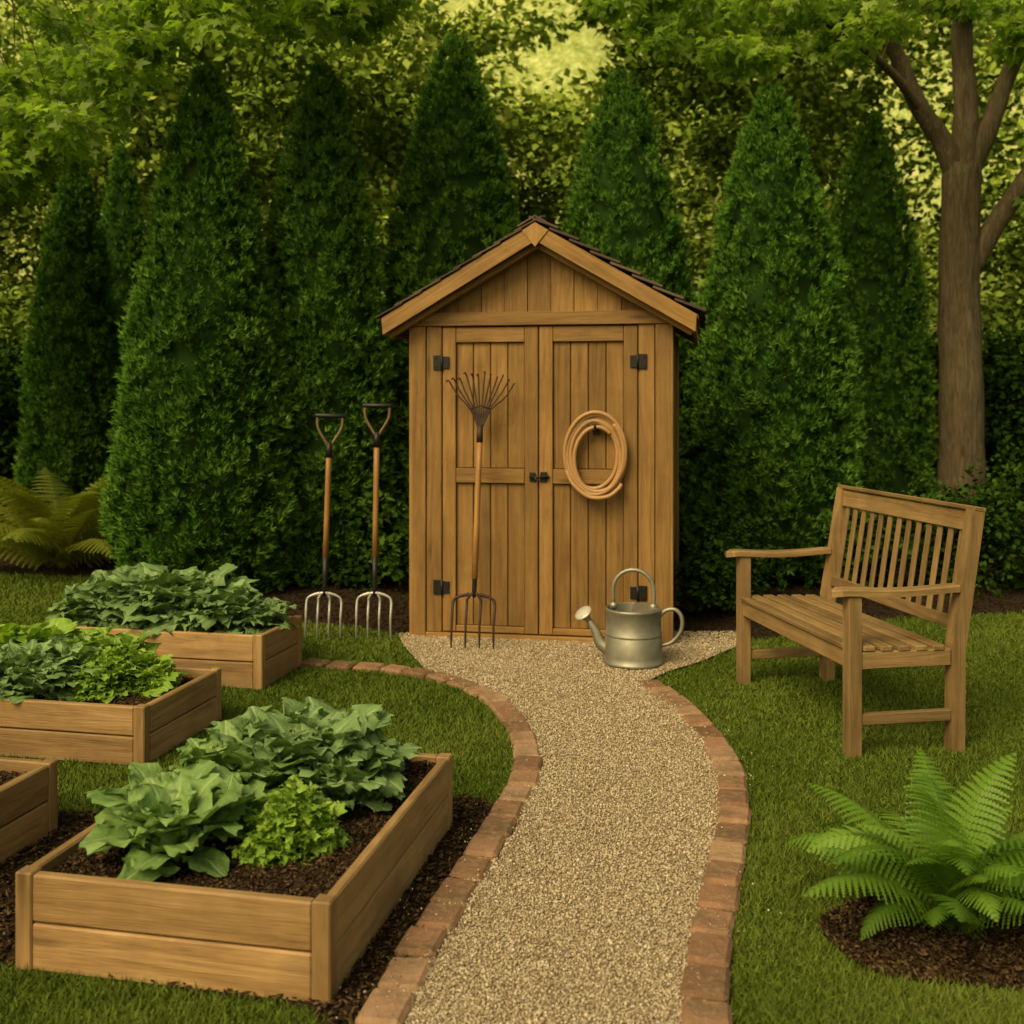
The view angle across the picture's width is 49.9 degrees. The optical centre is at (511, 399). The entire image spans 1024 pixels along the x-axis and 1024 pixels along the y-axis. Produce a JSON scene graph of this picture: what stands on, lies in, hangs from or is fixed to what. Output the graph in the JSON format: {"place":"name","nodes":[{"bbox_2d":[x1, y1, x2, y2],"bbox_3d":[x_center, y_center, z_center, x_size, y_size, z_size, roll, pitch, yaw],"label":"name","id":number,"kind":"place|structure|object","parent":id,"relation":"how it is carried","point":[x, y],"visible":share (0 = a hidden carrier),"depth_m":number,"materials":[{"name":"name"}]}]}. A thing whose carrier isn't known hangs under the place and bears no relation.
{"place":"outdoors","nodes":[
{"label":"outdoors","id":0,"kind":"place"},
{"bbox_2d":[0,571,1023,1023],"bbox_3d":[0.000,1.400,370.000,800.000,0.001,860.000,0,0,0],"label":"ground","id":1,"kind":"structure","parent":0,"point":[504,772],"depth_m":4.24,"materials":[{"name":"green plant"}]},
{"bbox_2d":[0,666,220,765],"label":"raised bed","id":2,"kind":"object","parent":1,"relation":"on","point":[137,728],"visible":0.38,"depth_m":4.28,"materials":[{"name":"brown wood"}]},
{"bbox_2d":[0,623,51,648],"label":"lettuce plant","id":3,"kind":"object","parent":2,"relation":"on","point":[8,631],"visible":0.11,"depth_m":4.73,"materials":[{"name":"green plant"}]},
{"bbox_2d":[0,637,62,661],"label":"kale plant","id":4,"kind":"object","parent":2,"relation":"on","point":[19,642],"visible":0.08,"depth_m":4.62,"materials":[{"name":"green plant"}]},
{"bbox_2d":[0,639,78,699],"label":"kale plant","id":5,"kind":"object","parent":2,"relation":"on","point":[31,658],"visible":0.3,"depth_m":4.50,"materials":[{"name":"green plant"}]},
{"bbox_2d":[0,654,89,703],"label":"kale plant","id":6,"kind":"object","parent":2,"relation":"on","point":[36,686],"visible":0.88,"depth_m":4.40,"materials":[{"name":"green plant"}]},
{"bbox_2d":[19,633,99,653],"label":"kale plant","id":7,"kind":"object","parent":2,"relation":"on","point":[57,637],"visible":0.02,"depth_m":4.80,"materials":[{"name":"green plant"}]},
{"bbox_2d":[17,618,113,642],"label":"lettuce plant","id":8,"kind":"object","parent":2,"relation":"on","point":[62,625],"visible":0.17,"depth_m":4.90,"materials":[{"name":"green plant"}]},
{"bbox_2d":[35,636,127,692],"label":"leafy vegetable plant","id":9,"kind":"object","parent":2,"relation":"on","point":[78,651],"visible":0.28,"depth_m":4.57,"materials":[{"name":"green plant"}]},
{"bbox_2d":[67,626,121,642],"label":"lettuce plant","id":10,"kind":"object","parent":2,"relation":"on","point":[103,631],"visible":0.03,"depth_m":4.87,"materials":[{"name":"green plant"}]},
{"bbox_2d":[65,644,147,703],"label":"lettuce plant","id":11,"kind":"object","parent":2,"relation":"on","point":[94,684],"visible":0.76,"depth_m":4.48,"materials":[{"name":"green plant"}]},
{"bbox_2d":[77,631,161,683],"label":"lettuce plant","id":12,"kind":"object","parent":2,"relation":"on","point":[104,640],"visible":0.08,"depth_m":4.80,"materials":[{"name":"green plant"}]},
{"bbox_2d":[109,633,157,657],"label":"lettuce plant","id":13,"kind":"object","parent":2,"relation":"on","point":[128,640],"visible":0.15,"depth_m":4.75,"materials":[{"name":"green plant"}]},
{"bbox_2d":[110,648,173,695],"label":"lettuce plant","id":14,"kind":"object","parent":2,"relation":"on","point":[140,657],"visible":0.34,"depth_m":4.61,"materials":[{"name":"green plant"}]},
{"bbox_2d":[117,654,187,696],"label":"lettuce plant","id":15,"kind":"object","parent":2,"relation":"on","point":[167,660],"visible":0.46,"depth_m":4.55,"materials":[{"name":"green plant"}]},
{"bbox_2d":[134,666,180,697],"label":"lettuce plant","id":16,"kind":"object","parent":2,"relation":"on","point":[153,683],"visible":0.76,"depth_m":4.52,"materials":[{"name":"green plant"}]},
{"bbox_2d":[75,615,301,689],"bbox_3d":[-1.756,1.267,5.670,1.230,0.266,0.500,0,0,12],"label":"raised bed","id":17,"kind":"object","parent":1,"relation":"on","point":[257,661],"visible":0.23,"depth_m":5.37,"materials":[{"name":"brown wood"}]},
{"bbox_2d":[46,583,112,626],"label":"kale plant","id":18,"kind":"object","parent":17,"relation":"on","point":[64,610],"visible":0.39,"depth_m":5.67,"materials":[{"name":"green plant"}]},
{"bbox_2d":[52,570,130,626],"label":"kale plant","id":19,"kind":"object","parent":17,"relation":"on","point":[97,577],"visible":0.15,"depth_m":5.71,"materials":[{"name":"green plant"}]},
{"bbox_2d":[69,578,149,628],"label":"kale plant","id":20,"kind":"object","parent":17,"relation":"on","point":[115,621],"visible":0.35,"depth_m":5.62,"materials":[{"name":"green plant"}]},
{"bbox_2d":[75,565,144,616],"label":"kale plant","id":21,"kind":"object","parent":17,"relation":"on","point":[93,587],"visible":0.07,"depth_m":5.71,"materials":[{"name":"green plant"}]},
{"bbox_2d":[93,567,195,626],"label":"kale plant","id":22,"kind":"object","parent":17,"relation":"on","point":[124,576],"visible":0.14,"depth_m":5.64,"materials":[{"name":"green plant"}]},
{"bbox_2d":[97,562,207,628],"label":"kale plant","id":23,"kind":"object","parent":17,"relation":"on","point":[172,577],"visible":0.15,"depth_m":5.70,"materials":[{"name":"green plant"}]},
{"bbox_2d":[101,583,210,630],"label":"kale plant","id":24,"kind":"object","parent":17,"relation":"on","point":[136,616],"visible":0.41,"depth_m":5.54,"materials":[{"name":"green plant"}]},
{"bbox_2d":[129,563,244,631],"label":"kale plant","id":25,"kind":"object","parent":17,"relation":"on","point":[225,569],"visible":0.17,"depth_m":5.68,"materials":[{"name":"green plant"}]},
{"bbox_2d":[142,575,250,637],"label":"kale plant","id":26,"kind":"object","parent":17,"relation":"on","point":[165,625],"visible":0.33,"depth_m":5.52,"materials":[{"name":"green plant"}]},
{"bbox_2d":[172,576,290,631],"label":"kale plant","id":27,"kind":"object","parent":17,"relation":"on","point":[206,623],"visible":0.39,"depth_m":5.56,"materials":[{"name":"green plant"}]},
{"bbox_2d":[190,592,286,633],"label":"kale plant","id":28,"kind":"object","parent":17,"relation":"on","point":[228,609],"visible":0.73,"depth_m":5.51,"materials":[{"name":"green plant"}]},
{"bbox_2d":[230,598,299,634],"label":"kale plant","id":29,"kind":"object","parent":17,"relation":"on","point":[251,628],"visible":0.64,"depth_m":5.57,"materials":[{"name":"green plant"}]},
{"bbox_2d":[0,0,439,226],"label":"maple tree","id":30,"kind":"object","parent":1,"relation":"on","point":[132,53],"visible":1,"depth_m":7.63,"materials":[{"name":"green plant"}]},
{"bbox_2d":[0,794,499,1023],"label":"mulch bed surround","id":31,"kind":"object","parent":1,"relation":"on","point":[10,952],"visible":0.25,"depth_m":3.05,"materials":[{"name":"soil"}]},
{"bbox_2d":[0,757,57,863],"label":"raised bed","id":32,"kind":"object","parent":31,"relation":"on","point":[28,802],"visible":0.99,"depth_m":3.44,"materials":[{"name":"brown wood"}]},
{"bbox_2d":[15,753,452,1003],"bbox_3d":[-0.708,1.280,3.155,0.820,0.241,1.100,0,0,12],"label":"raised bed","id":33,"kind":"object","parent":31,"relation":"on","point":[290,928],"visible":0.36,"depth_m":2.66,"materials":[{"name":"brown wood"}]},
{"bbox_2d":[78,773,242,881],"bbox_3d":[-0.922,1.103,2.890,0.402,0.189,0.433,0,0,-21],"label":"collard plant","id":34,"kind":"object","parent":33,"relation":"on","point":[150,828],"visible":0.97,"depth_m":2.82,"materials":[{"name":"green plant"}]},
{"bbox_2d":[85,759,251,841],"bbox_3d":[-0.945,1.108,3.071,0.464,0.180,0.412,0,0,0],"label":"collard plant","id":35,"kind":"object","parent":33,"relation":"on","point":[111,797],"visible":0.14,"depth_m":3.05,"materials":[{"name":"green plant"}]},
{"bbox_2d":[169,720,263,782],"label":"kale plant","id":36,"kind":"object","parent":33,"relation":"on","point":[212,747],"visible":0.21,"depth_m":3.32,"materials":[{"name":"green plant"}]},
{"bbox_2d":[197,765,284,847],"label":"collard plant","id":37,"kind":"object","parent":33,"relation":"on","point":[254,792],"visible":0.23,"depth_m":3.07,"materials":[{"name":"green plant"}]},
{"bbox_2d":[205,705,323,775],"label":"kale plant","id":38,"kind":"object","parent":33,"relation":"on","point":[252,717],"visible":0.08,"depth_m":3.52,"materials":[{"name":"green plant"}]},
{"bbox_2d":[222,741,327,793],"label":"collard plant","id":39,"kind":"object","parent":33,"relation":"on","point":[245,761],"visible":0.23,"depth_m":3.23,"materials":[{"name":"green plant"}]},
{"bbox_2d":[226,774,352,868],"bbox_3d":[-0.583,1.116,2.934,0.338,0.229,0.308,0,0,0],"label":"plant","id":40,"kind":"object","parent":33,"relation":"on","point":[288,812],"visible":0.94,"depth_m":2.88,"materials":[{"name":"green plant"}]},
{"bbox_2d":[240,712,394,800],"bbox_3d":[-0.622,1.082,3.387,0.484,0.233,0.525,0,0,42],"label":"kale plant","id":41,"kind":"object","parent":33,"relation":"on","point":[334,723],"visible":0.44,"depth_m":3.31,"materials":[{"name":"green plant"}]},
{"bbox_2d":[281,696,405,771],"bbox_3d":[-0.597,1.087,3.568,0.474,0.222,0.479,0,0,35],"label":"kale plant","id":42,"kind":"object","parent":33,"relation":"on","point":[291,707],"visible":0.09,"depth_m":3.57,"materials":[{"name":"green plant"}]},
{"bbox_2d":[295,754,405,812],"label":"kale plant","id":43,"kind":"object","parent":33,"relation":"on","point":[352,780],"visible":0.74,"depth_m":3.23,"materials":[{"name":"green plant"}]},
{"bbox_2d":[317,710,422,806],"bbox_3d":[-0.535,1.099,3.436,0.503,0.199,0.485,0,0,0],"label":"kale plant","id":44,"kind":"object","parent":33,"relation":"on","point":[376,738],"visible":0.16,"depth_m":3.38,"materials":[{"name":"green plant"}]},
{"bbox_2d":[304,413,344,638],"bbox_3d":[-1.089,0.745,6.453,0.218,1.336,0.046,2,-3,-4],"label":"garden fork","id":45,"kind":"object","parent":1,"relation":"on","point":[325,557],"visible":0.99,"depth_m":6.44,"materials":[{"name":"wood"}]},
{"bbox_2d":[355,403,392,639],"bbox_3d":[-0.801,0.715,6.453,0.218,1.396,0.046,0,-3,3],"label":"garden fork","id":46,"kind":"object","parent":1,"relation":"on","point":[376,446],"visible":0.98,"depth_m":6.44,"materials":[{"name":"wood"}]},
{"bbox_2d":[301,658,543,1023],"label":"brick edging","id":47,"kind":"object","parent":1,"relation":"on","point":[412,968],"visible":0.72,"depth_m":3.27,"materials":[{"name":"brown brick"}]},
{"bbox_2d":[0,465,1023,638],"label":"mulch border","id":48,"kind":"object","parent":1,"relation":"on","point":[702,618],"visible":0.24,"depth_m":7.62,"materials":[{"name":"soil"}]},
{"bbox_2d":[0,342,31,541],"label":"shrub","id":49,"kind":"object","parent":48,"relation":"on","point":[8,449],"visible":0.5,"depth_m":10.78,"materials":[{"name":"green plant"}]},
{"bbox_2d":[0,467,128,569],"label":"fern plant","id":50,"kind":"object","parent":48,"relation":"on","point":[73,533],"visible":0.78,"depth_m":8.83,"materials":[{"name":"green plant"}]},
{"bbox_2d":[10,165,131,539],"bbox_3d":[-4.171,-0.467,10.516,1.199,3.856,1.175,0,0,0],"label":"arborvitae tree","id":51,"kind":"object","parent":48,"relation":"on","point":[74,363],"visible":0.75,"depth_m":10.22,"materials":[{"name":"green plant"}]},
{"bbox_2d":[100,144,150,371],"bbox_3d":[-4.252,-0.665,11.997,1.036,4.296,1.024,0,0,0],"label":"arborvitae tree","id":52,"kind":"object","parent":48,"relation":"on","point":[120,219],"visible":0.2,"depth_m":11.86,"materials":[{"name":"green plant"}]},
{"bbox_2d":[93,58,303,593],"bbox_3d":[-2.263,-0.526,8.116,1.495,3.991,1.515,0,0,0],"label":"arborvitae tree","id":53,"kind":"object","parent":48,"relation":"on","point":[198,468],"visible":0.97,"depth_m":7.73,"materials":[{"name":"green plant"}]},
{"bbox_2d":[110,464,408,590],"bbox_3d":[-2.095,0.971,9.406,4.229,1.075,0.995,0,0,42],"label":"shrub","id":54,"kind":"object","parent":48,"relation":"on","point":[359,564],"visible":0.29,"depth_m":8.08,"materials":[{"name":"green plant"}]},
{"bbox_2d":[260,58,399,588],"bbox_3d":[-1.483,-0.602,8.603,1.253,4.115,1.320,0,0,0],"label":"arborvitae tree","id":55,"kind":"object","parent":48,"relation":"on","point":[333,338],"visible":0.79,"depth_m":8.27,"materials":[{"name":"green plant"}]},
{"bbox_2d":[375,31,521,569],"bbox_3d":[-0.490,-0.814,9.192,1.558,4.578,1.572,0,0,0],"label":"arborvitae tree","id":56,"kind":"object","parent":48,"relation":"on","point":[453,215],"visible":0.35,"depth_m":8.88,"materials":[{"name":"green plant"}]},
{"bbox_2d":[0,0,1023,409],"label":"background trees","id":57,"kind":"object","parent":48,"relation":"on","point":[538,142],"visible":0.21,"depth_m":17.26,"materials":[{"name":"green plant"}]},
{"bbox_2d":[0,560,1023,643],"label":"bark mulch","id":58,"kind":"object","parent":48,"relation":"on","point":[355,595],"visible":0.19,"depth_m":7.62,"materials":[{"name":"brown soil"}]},
{"bbox_2d":[0,269,1023,497],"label":"understorey shrubs","id":59,"kind":"object","parent":48,"relation":"on","point":[19,314],"visible":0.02,"depth_m":13.97,"materials":[{"name":"green plant"}]},
{"bbox_2d":[0,321,1023,512],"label":"hedge","id":60,"kind":"object","parent":48,"relation":"on","point":[933,351],"visible":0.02,"depth_m":12.18,"materials":[{"name":"green plant"}]},
{"bbox_2d":[375,215,706,644],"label":"garden shed","id":61,"kind":"structure","parent":48,"relation":"on","point":[559,328],"depth_m":6.37,"materials":[{"name":"brown wood"}]},
{"bbox_2d":[443,327,538,633],"bbox_3d":[-0.125,0.466,6.441,0.566,1.784,0.038,0,0,10],"label":"left door","id":62,"kind":"structure","parent":61,"relation":"in","point":[508,562],"depth_m":6.44,"materials":[{"name":"brown wood"}]},
{"bbox_2d":[539,325,637,636],"bbox_3d":[0.440,0.466,6.341,0.566,1.784,0.038,0,0,10],"label":"right door","id":63,"kind":"structure","parent":61,"relation":"in","point":[570,359],"depth_m":6.35,"materials":[{"name":"brown wood"}]},
{"bbox_2d":[563,410,626,499],"bbox_3d":[0.474,0.313,6.272,0.370,0.509,0.099,0,0,10],"label":"garden hose","id":64,"kind":"object","parent":61,"relation":"attached to","point":[608,424],"visible":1,"depth_m":6.26,"materials":[{"name":"rubber"}]},
{"bbox_2d":[560,65,707,575],"bbox_3d":[0.907,-0.634,9.003,1.484,4.203,1.524,0,0,0],"label":"arborvitae tree","id":65,"kind":"object","parent":48,"relation":"on","point":[625,205],"visible":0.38,"depth_m":8.72,"materials":[{"name":"green plant"}]},
{"bbox_2d":[674,513,791,612],"bbox_3d":[1.365,1.073,7.223,0.985,0.610,0.749,0,0,-37],"label":"shrub","id":66,"kind":"object","parent":48,"relation":"on","point":[710,573],"visible":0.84,"depth_m":7.09,"materials":[{"name":"green plant"}]},
{"bbox_2d":[679,83,871,590],"bbox_3d":[2.010,-0.518,8.603,1.546,3.938,1.515,0,0,0],"label":"arborvitae tree","id":67,"kind":"object","parent":48,"relation":"on","point":[775,408],"visible":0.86,"depth_m":8.21,"materials":[{"name":"green plant"}]},
{"bbox_2d":[572,0,1023,542],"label":"maple tree","id":68,"kind":"object","parent":48,"relation":"on","point":[716,34],"visible":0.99,"depth_m":10.79,"materials":[{"name":"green plant"}]},
{"bbox_2d":[822,110,941,538],"bbox_3d":[3.670,-0.751,11.298,1.465,4.456,1.435,0,0,0],"label":"arborvitae tree","id":69,"kind":"object","parent":48,"relation":"on","point":[883,303],"visible":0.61,"depth_m":10.90,"materials":[{"name":"green plant"}]},
{"bbox_2d":[799,453,1023,597],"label":"shrub","id":70,"kind":"object","parent":48,"relation":"on","point":[1008,543],"visible":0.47,"depth_m":7.96,"materials":[{"name":"green plant"}]},
{"bbox_2d":[935,321,1023,493],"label":"shrub","id":71,"kind":"object","parent":48,"relation":"on","point":[1010,441],"visible":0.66,"depth_m":11.23,"materials":[{"name":"green plant"}]},
{"bbox_2d":[639,679,751,1023],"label":"brick edging","id":72,"kind":"object","parent":1,"relation":"on","point":[726,865],"visible":0.89,"depth_m":3.10,"materials":[{"name":"brown brick"}]},
{"bbox_2d":[726,484,985,758],"bbox_3d":[1.472,0.912,4.910,0.654,0.977,1.188,0,0,-10],"label":"garden bench","id":73,"kind":"object","parent":1,"relation":"on","point":[849,636],"visible":1,"depth_m":4.62,"materials":[{"name":"brown wood"}]},
{"bbox_2d":[817,892,1023,991],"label":"bark mulch","id":74,"kind":"object","parent":1,"relation":"on","point":[1002,975],"visible":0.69,"depth_m":2.78,"materials":[{"name":"brown wood"}]},
{"bbox_2d":[788,748,1023,940],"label":"fern plant","id":75,"kind":"object","parent":74,"relation":"on","point":[936,869],"visible":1,"depth_m":2.85,"materials":[{"name":"green plant"}]},
{"bbox_2d":[0,0,1023,447],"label":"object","id":76,"kind":"structure","parent":0,"point":[582,48],"depth_m":36.74,"materials":[{"name":"plant"}]},
{"bbox_2d":[398,630,735,1023],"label":"gravel path","id":77,"kind":"structure","parent":0,"point":[635,985],"depth_m":3.28,"materials":[{"name":"beige gravel"}]},
{"bbox_2d":[446,371,514,648],"bbox_3d":[-0.201,0.613,6.215,0.401,1.583,0.101,1,-8,6],"label":"leaf rake","id":78,"kind":"object","parent":77,"relation":"on","point":[480,420],"visible":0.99,"depth_m":6.25,"materials":[{"name":"wood"}]},
{"bbox_2d":[336,667,781,1023],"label":"gravel stones","id":79,"kind":"object","parent":77,"relation":"on","point":[533,839],"visible":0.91,"depth_m":3.13,"materials":[{"name":"brown gravel"}]},
{"bbox_2d":[575,568,683,668],"bbox_3d":[0.619,1.135,5.795,0.526,0.499,0.312,0,0,-13],"label":"watering can","id":80,"kind":"object","parent":77,"relation":"on","point":[633,637],"visible":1,"depth_m":5.70,"materials":[{"name":"metal"}]}
]}

